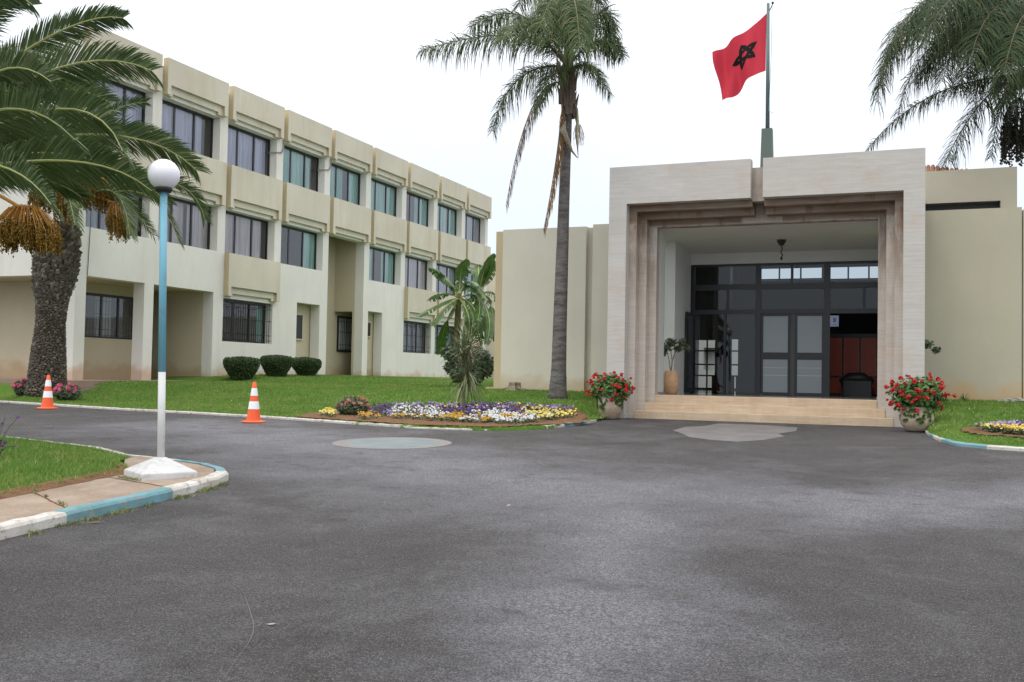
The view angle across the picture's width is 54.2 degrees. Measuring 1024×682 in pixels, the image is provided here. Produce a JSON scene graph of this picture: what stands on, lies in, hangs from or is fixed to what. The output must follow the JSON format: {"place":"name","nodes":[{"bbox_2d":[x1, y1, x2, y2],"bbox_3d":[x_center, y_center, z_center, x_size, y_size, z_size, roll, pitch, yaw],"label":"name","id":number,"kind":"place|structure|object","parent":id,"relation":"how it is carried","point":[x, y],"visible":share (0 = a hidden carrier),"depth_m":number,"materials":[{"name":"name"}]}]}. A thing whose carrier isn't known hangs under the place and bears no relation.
{"place":"outdoors","nodes":[
{"label":"outdoors","id":0,"kind":"place"},
{"bbox_2d":[0,434,130,495],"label":"island lawn","id":1,"kind":"structure","parent":0,"point":[30,461],"depth_m":12.47,"materials":[{"name":"green plant"}]},
{"bbox_2d":[0,416,19,453],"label":"violet flowers","id":2,"kind":"object","parent":1,"relation":"on","point":[2,445],"visible":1,"depth_m":13.22,"materials":[{"name":"purple plant"}]},
{"bbox_2d":[0,462,128,498],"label":"soil edge","id":3,"kind":"object","parent":1,"relation":"on","point":[17,492],"visible":0.88,"depth_m":11.26,"materials":[{"name":"brown soil"}]},
{"bbox_2d":[0,0,212,257],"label":"date palm","id":4,"kind":"object","parent":1,"relation":"on","point":[41,152],"visible":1,"depth_m":13.29,"materials":[{"name":"green plant"}]},
{"bbox_2d":[0,456,213,522],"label":"pavement","id":5,"kind":"structure","parent":0,"point":[32,504],"depth_m":10.66,"materials":[{"name":"beige concrete"}]},
{"bbox_2d":[124,159,196,480],"bbox_3d":[-4.228,-0.286,12.212,0.670,3.899,0.670,3,-3,-38],"label":"street lamp","id":6,"kind":"object","parent":5,"relation":"on","point":[163,176],"visible":0.99,"depth_m":12.16,"materials":[{"name":"white metal"}]},
{"bbox_2d":[0,373,608,430],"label":"lawn","id":7,"kind":"structure","parent":0,"point":[6,389],"depth_m":30.69,"materials":[{"name":"green plant"}]},
{"bbox_2d":[12,378,26,395],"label":"flowering bush","id":8,"kind":"object","parent":7,"relation":"on","point":[18,387],"visible":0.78,"depth_m":30.40,"materials":[{"name":"pink plant"}]},
{"bbox_2d":[52,383,81,400],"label":"flowering bush","id":9,"kind":"object","parent":7,"relation":"on","point":[66,393],"visible":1,"depth_m":29.67,"materials":[{"name":"pink plant"}]},
{"bbox_2d":[0,377,185,392],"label":"platform","id":10,"kind":"structure","parent":7,"relation":"on","point":[85,384],"depth_m":32.95,"materials":[{"name":"concrete"}]},
{"bbox_2d":[23,60,212,396],"bbox_3d":[-13.283,-3.665,30.877,6.610,10.945,8.445,3,-3,-37],"label":"date palm","id":11,"kind":"object","parent":7,"relation":"on","point":[54,279],"visible":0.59,"depth_m":30.26,"materials":[{"name":"brown plant"}]},
{"bbox_2d":[223,356,259,379],"bbox_3d":[-10.602,1.097,39.236,1.454,1.042,1.440,0,-2,22],"label":"topiary bush","id":12,"kind":"object","parent":7,"relation":"on","point":[241,368],"visible":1,"depth_m":38.81,"materials":[{"name":"green plant"}]},
{"bbox_2d":[0,27,491,379],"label":"school building","id":13,"kind":"structure","parent":7,"relation":"on","point":[328,247],"depth_m":43.31,"materials":[{"name":"white paint"}]},
{"bbox_2d":[84,292,132,339],"bbox_3d":[-15.304,-0.922,38.001,0.124,1.760,2.550,0,-2,22],"label":"window","id":14,"kind":"structure","parent":13,"relation":"in","point":[106,305],"depth_m":37.85,"materials":[{"name":"black metal"}]},
{"bbox_2d":[85,186,141,236],"bbox_3d":[-14.247,-4.724,35.474,0.130,1.900,3.010,0,-2,22],"label":"window","id":15,"kind":"structure","parent":13,"relation":"in","point":[98,221],"depth_m":35.01,"materials":[{"name":"black metal"}]},
{"bbox_2d":[92,78,145,124],"bbox_3d":[-14.181,-8.321,35.600,0.132,1.900,3.010,0,-2,22],"label":"window","id":16,"kind":"structure","parent":13,"relation":"in","point":[121,89],"depth_m":36.28,"materials":[{"name":"grey glass"}]},
{"bbox_2d":[158,197,210,249],"bbox_3d":[-12.872,-4.579,38.869,0.141,1.900,3.360,0,-2,22],"label":"window","id":17,"kind":"structure","parent":13,"relation":"in","point":[198,236],"depth_m":39.35,"materials":[{"name":"black metal"}]},
{"bbox_2d":[161,99,212,157],"bbox_3d":[-12.800,-8.176,38.993,0.130,1.900,3.360,0,-2,22],"label":"window","id":18,"kind":"structure","parent":13,"relation":"in","point":[186,124],"depth_m":39.14,"materials":[{"name":"grey glass"}]},
{"bbox_2d":[222,299,265,343],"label":"window","id":19,"kind":"structure","parent":13,"relation":"in","point":[258,331],"depth_m":43.38,"materials":[{"name":"black metal"}]},
{"bbox_2d":[225,211,267,259],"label":"window","id":20,"kind":"structure","parent":13,"relation":"in","point":[242,232],"depth_m":42.56,"materials":[{"name":"black metal"}]},
{"bbox_2d":[227,124,269,175],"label":"window","id":21,"kind":"structure","parent":13,"relation":"in","point":[246,150],"depth_m":42.74,"materials":[{"name":"grey glass"}]},
{"bbox_2d":[281,225,316,269],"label":"window","id":22,"kind":"structure","parent":13,"relation":"in","point":[309,239],"depth_m":46.97,"materials":[{"name":"glass"}]},
{"bbox_2d":[296,313,303,340],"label":"window","id":23,"kind":"structure","parent":13,"relation":"in","point":[300,317],"depth_m":46.48,"materials":[{"name":"black metal"}]},
{"bbox_2d":[283,145,318,191],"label":"window","id":24,"kind":"structure","parent":13,"relation":"in","point":[296,164],"depth_m":46.23,"materials":[{"name":"glass"}]},
{"bbox_2d":[337,316,351,351],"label":"window","id":25,"kind":"structure","parent":13,"relation":"in","point":[340,328],"depth_m":52.15,"materials":[{"name":"grey glass"}]},
{"bbox_2d":[330,163,359,204],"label":"window","id":26,"kind":"structure","parent":13,"relation":"in","point":[336,172],"depth_m":50.09,"materials":[{"name":"glass"}]},
{"bbox_2d":[368,321,370,337],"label":"window","id":27,"kind":"structure","parent":13,"relation":"in","point":[369,323],"depth_m":52.40,"materials":[{"name":"black glass"}]},
{"bbox_2d":[369,247,394,283],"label":"window","id":28,"kind":"structure","parent":13,"relation":"in","point":[387,260],"depth_m":53.92,"materials":[{"name":"glass"}]},
{"bbox_2d":[371,178,396,216],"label":"window","id":29,"kind":"structure","parent":13,"relation":"in","point":[383,195],"depth_m":53.64,"materials":[{"name":"glass"}]},
{"bbox_2d":[403,321,425,352],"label":"window","id":30,"kind":"structure","parent":13,"relation":"in","point":[408,327],"depth_m":56.87,"materials":[{"name":"grey glass"}]},
{"bbox_2d":[405,256,426,289],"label":"window","id":31,"kind":"structure","parent":13,"relation":"in","point":[415,275],"depth_m":57.09,"materials":[{"name":"black metal"}]},
{"bbox_2d":[407,191,428,226],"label":"window","id":32,"kind":"structure","parent":13,"relation":"in","point":[421,203],"depth_m":57.56,"materials":[{"name":"teal metal"}]},
{"bbox_2d":[435,325,453,353],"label":"window","id":33,"kind":"structure","parent":13,"relation":"in","point":[439,326],"depth_m":59.84,"materials":[{"name":"grey glass"}]},
{"bbox_2d":[436,263,455,294],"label":"window","id":34,"kind":"structure","parent":13,"relation":"in","point":[448,271],"depth_m":60.64,"materials":[{"name":"black metal"}]},
{"bbox_2d":[437,203,456,235],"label":"window","id":35,"kind":"structure","parent":13,"relation":"in","point":[452,213],"depth_m":60.65,"materials":[{"name":"teal glass"}]},
{"bbox_2d":[464,272,478,297],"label":"window","id":36,"kind":"structure","parent":13,"relation":"in","point":[470,278],"depth_m":63.91,"materials":[{"name":"grey glass"}]},
{"bbox_2d":[465,213,479,243],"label":"window","id":37,"kind":"structure","parent":13,"relation":"in","point":[472,224],"depth_m":64.20,"materials":[{"name":"grey glass"}]},
{"bbox_2d":[260,355,292,376],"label":"topiary bush","id":38,"kind":"object","parent":7,"relation":"on","point":[277,365],"visible":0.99,"depth_m":40.95,"materials":[{"name":"green plant"}]},
{"bbox_2d":[292,357,321,375],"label":"topiary bush","id":39,"kind":"object","parent":7,"relation":"on","point":[305,366],"visible":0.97,"depth_m":42.97,"materials":[{"name":"green plant"}]},
{"bbox_2d":[294,404,590,425],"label":"flower bed soil","id":40,"kind":"structure","parent":7,"relation":"on","point":[573,419],"depth_m":22.84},
{"bbox_2d":[318,407,380,419],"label":"pansies","id":41,"kind":"object","parent":40,"relation":"on","point":[330,412],"visible":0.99,"depth_m":23.74,"materials":[{"name":"yellow plant"}]},
{"bbox_2d":[335,395,370,414],"bbox_3d":[-3.934,1.625,24.713,0.886,0.570,0.850,0,-2,22],"label":"flowering bush","id":42,"kind":"object","parent":40,"relation":"on","point":[361,404],"visible":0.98,"depth_m":24.51,"materials":[{"name":"green plant"}]},
{"bbox_2d":[437,317,494,407],"bbox_3d":[-1.159,0.575,25.006,1.623,2.511,1.675,0,-2,22],"label":"strap leaf plant","id":43,"kind":"object","parent":40,"relation":"on","point":[466,355],"visible":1,"depth_m":24.85,"materials":[{"name":"green plant"}]},
{"bbox_2d":[368,401,577,423],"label":"pansies","id":44,"kind":"object","parent":40,"relation":"on","point":[490,412],"visible":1,"depth_m":23.83,"materials":[{"name":"multicoloured plant"}]},
{"bbox_2d":[440,344,461,383],"bbox_3d":[-2.117,0.836,37.084,0.991,1.485,1.389,0,-2,22],"label":"shrub","id":45,"kind":"object","parent":7,"relation":"on","point":[451,368],"visible":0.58,"depth_m":36.93,"materials":[{"name":"green plant"}]},
{"bbox_2d":[416,259,487,382],"bbox_3d":[-2.218,-0.744,39.165,2.736,4.764,4.117,1,-2,1],"label":"banana plant","id":46,"kind":"object","parent":7,"relation":"on","point":[475,309],"visible":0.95,"depth_m":38.76,"materials":[{"name":"green plant"}]},
{"bbox_2d":[459,355,481,382],"bbox_3d":[-1.508,0.952,36.113,0.793,1.216,1.246,0,-2,22],"label":"shrub","id":47,"kind":"object","parent":7,"relation":"on","point":[476,374],"visible":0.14,"depth_m":36.00,"materials":[{"name":"green plant"}]},
{"bbox_2d":[449,253,495,382],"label":"banana plant","id":48,"kind":"object","parent":7,"relation":"on","point":[483,274],"visible":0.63,"depth_m":40.19,"materials":[{"name":"green plant"}]},
{"bbox_2d":[475,347,493,384],"bbox_3d":[-1.099,0.961,38.026,0.801,1.491,1.431,0,-2,22],"label":"shrub","id":49,"kind":"object","parent":7,"relation":"on","point":[485,367],"visible":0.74,"depth_m":37.90,"materials":[{"name":"green plant"}]},
{"bbox_2d":[501,382,527,390],"bbox_3d":[0.066,1.331,28.988,0.885,0.290,0.550,0,-2,22],"label":"tree stump","id":50,"kind":"object","parent":7,"relation":"on","point":[513,386],"visible":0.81,"depth_m":28.85,"materials":[{"name":"beige wood"}]},
{"bbox_2d":[416,0,630,398],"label":"feather palm","id":51,"kind":"object","parent":7,"relation":"on","point":[569,26],"visible":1,"depth_m":26.60,"materials":[{"name":"green plant"}]},
{"bbox_2d":[485,258,495,377],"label":"annex building","id":52,"kind":"structure","parent":0,"point":[491,288],"depth_m":69.81,"materials":[{"name":"beige paint"}]},
{"bbox_2d":[0,402,1023,681],"bbox_3d":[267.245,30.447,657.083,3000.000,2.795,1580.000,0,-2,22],"label":"road","id":53,"kind":"structure","parent":0,"point":[630,550],"depth_m":7.87,"materials":[{"name":"grey asphalt"}]},
{"bbox_2d":[37,375,57,408],"bbox_3d":[-12.477,1.366,26.927,0.540,0.905,0.540,0,-2,22],"label":"traffic cone","id":54,"kind":"object","parent":53,"relation":"on","point":[47,401],"visible":1,"depth_m":26.84,"materials":[{"name":"orange plastic"}]},
{"bbox_2d":[0,471,228,539],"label":"kerb","id":55,"kind":"structure","parent":53,"relation":"on","point":[18,526],"depth_m":9.92,"materials":[{"name":"white paint"}]},
{"bbox_2d":[6,436,225,471],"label":"kerb","id":56,"kind":"structure","parent":53,"relation":"on","point":[216,468],"depth_m":13.83,"materials":[{"name":"white paint"}]},
{"bbox_2d":[23,475,230,536],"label":"weeds","id":57,"kind":"object","parent":53,"relation":"on","point":[150,504],"visible":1,"depth_m":10.22,"materials":[{"name":"green plant"}]},
{"bbox_2d":[37,437,253,678],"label":"scuff marks","id":58,"kind":"object","parent":53,"relation":"on","point":[229,581],"visible":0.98,"depth_m":6.35},
{"bbox_2d":[0,400,411,427],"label":"kerb","id":59,"kind":"structure","parent":53,"relation":"on","point":[245,415],"depth_m":24.77,"materials":[{"name":"white paint"}]},
{"bbox_2d":[241,382,265,422],"bbox_3d":[-5.803,1.377,22.526,0.540,0.905,0.540,0,-2,22],"label":"traffic cone","id":60,"kind":"object","parent":53,"relation":"on","point":[253,414],"visible":1,"depth_m":22.43,"materials":[{"name":"orange plastic"}]},
{"bbox_2d":[332,437,451,448],"bbox_3d":[-2.133,1.810,17.810,2.123,0.061,2.271,0,-2,22],"label":"painted disc","id":61,"kind":"object","parent":53,"relation":"on","point":[392,443],"visible":1,"depth_m":17.74,"materials":[{"name":"grey paint"}]},
{"bbox_2d":[409,427,486,430],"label":"kerb","id":62,"kind":"structure","parent":53,"relation":"on","point":[442,428],"depth_m":20.92,"materials":[{"name":"white paint"}]},
{"bbox_2d":[541,420,596,428],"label":"kerb","id":63,"kind":"structure","parent":53,"relation":"on","point":[572,424],"depth_m":22.20,"materials":[{"name":"white paint"}]},
{"bbox_2d":[584,371,635,418],"bbox_3d":[2.418,1.320,24.569,1.308,1.184,0.938,0,-2,22],"label":"geranium pot","id":64,"kind":"object","parent":53,"relation":"on","point":[611,390],"visible":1,"depth_m":24.37,"materials":[{"name":"ceramic"}]},
{"bbox_2d":[698,339,737,387],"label":"courtyard building","id":65,"kind":"structure","parent":53,"relation":"on","point":[702,368],"depth_m":50.05,"materials":[{"name":"grey paint"}]},
{"bbox_2d":[673,423,796,441],"bbox_3d":[4.610,1.901,21.002,2.416,0.128,4.773,0,-2,22],"label":"road patch","id":66,"kind":"object","parent":53,"relation":"on","point":[735,432],"visible":1,"depth_m":20.95,"materials":[{"name":"grey concrete"}]},
{"bbox_2d":[486,148,1023,427],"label":"entrance building","id":67,"kind":"structure","parent":53,"relation":"on","point":[689,252],"depth_m":25.43,"materials":[{"name":"paint"}]},
{"bbox_2d":[663,337,691,393],"bbox_3d":[4.394,0.658,26.945,0.896,1.552,0.450,0,-2,22],"label":"potted shrub","id":68,"kind":"object","parent":67,"relation":"on","point":[671,382],"visible":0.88,"depth_m":26.84,"materials":[{"name":"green plant"}]},
{"bbox_2d":[760,2,773,166],"bbox_3d":[6.311,-6.003,24.705,0.330,4.765,0.250,0,-2,22],"label":"flagpole","id":69,"kind":"object","parent":67,"relation":"on","point":[767,141],"visible":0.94,"depth_m":24.63,"materials":[{"name":"metal"}]},
{"bbox_2d":[712,13,766,99],"bbox_3d":[5.679,-7.058,25.044,1.365,2.076,0.435,0,-2,32],"label":"flag","id":70,"kind":"object","parent":69,"relation":"attached to","point":[739,60],"visible":1,"depth_m":24.95,"materials":[{"name":"red fabric"}]},
{"bbox_2d":[777,240,785,259],"bbox_3d":[7.232,-2.431,26.873,0.260,0.513,0.253,0,-2,22],"label":"ceiling lamp holder","id":71,"kind":"object","parent":67,"relation":"hanging from","point":[781,243],"visible":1,"depth_m":26.84,"materials":[{"name":"black metal"}]},
{"bbox_2d":[694,265,877,389],"bbox_3d":[11.916,-0.474,38.897,9.710,4.880,0.040,0,-2,22],"label":"rear window frame","id":72,"kind":"structure","parent":67,"relation":"in","point":[847,266],"depth_m":39.60,"materials":[{"name":"grey glass"}]},
{"bbox_2d":[830,315,838,326],"bbox_3d":[9.047,-0.561,28.104,0.230,0.310,0.005,0,-2,22],"label":"paper notice","id":73,"kind":"object","parent":67,"relation":"attached to","point":[834,320],"visible":1,"depth_m":28.10,"materials":[{"name":"white paper"}]},
{"bbox_2d":[830,334,877,395],"bbox_3d":[11.530,0.746,31.526,3.200,1.950,0.100,0,-2,22],"label":"red partition","id":74,"kind":"object","parent":67,"relation":"on","point":[853,353],"visible":0.2,"depth_m":31.79,"materials":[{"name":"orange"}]},
{"bbox_2d":[839,373,874,395],"bbox_3d":[10.552,1.322,30.657,1.041,0.716,0.320,0,-2,22],"label":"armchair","id":75,"kind":"object","parent":67,"relation":"on","point":[856,384],"visible":0.98,"depth_m":30.52,"materials":[{"name":"grey leather"}]},
{"bbox_2d":[925,339,940,353],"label":"potted shrub","id":76,"kind":"object","parent":67,"relation":"on","point":[929,344],"visible":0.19,"depth_m":24.46,"materials":[{"name":"green plant"}]},
{"bbox_2d":[884,372,956,431],"bbox_3d":[8.723,1.300,21.419,1.444,1.266,1.022,0,-2,22],"label":"geranium pot","id":77,"kind":"object","parent":53,"relation":"on","point":[915,400],"visible":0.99,"depth_m":21.21,"materials":[{"name":"ceramic"}]},
{"bbox_2d":[925,430,1023,451],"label":"kerb","id":78,"kind":"structure","parent":53,"relation":"on","point":[971,445],"depth_m":17.82,"materials":[{"name":"white paint"}]},
{"bbox_2d":[0,0,1023,280],"label":"sky","id":79,"kind":"structure","parent":0,"point":[351,68],"materials":[{"name":"white"}]},
{"bbox_2d":[926,398,1023,446],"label":"lawn","id":80,"kind":"structure","parent":0,"point":[967,434],"depth_m":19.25,"materials":[{"name":"green plant"}]},
{"bbox_2d":[865,0,1023,170],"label":"feather palm","id":81,"kind":"object","parent":80,"relation":"on","point":[995,28],"visible":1,"depth_m":26.83,"materials":[{"name":"green plant"}]},
{"bbox_2d":[961,426,1023,436],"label":"flower bed soil","id":82,"kind":"structure","parent":80,"relation":"on","point":[973,430],"depth_m":19.04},
{"bbox_2d":[973,420,1023,434],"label":"pansies","id":83,"kind":"object","parent":82,"relation":"on","point":[1008,428],"visible":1,"depth_m":19.04,"materials":[{"name":"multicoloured plant"}]},
{"bbox_2d":[1012,397,1023,401],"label":"stone","id":84,"kind":"object","parent":80,"relation":"on","point":[1016,399],"visible":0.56,"depth_m":24.24,"materials":[{"name":"grey stone"}]}
]}

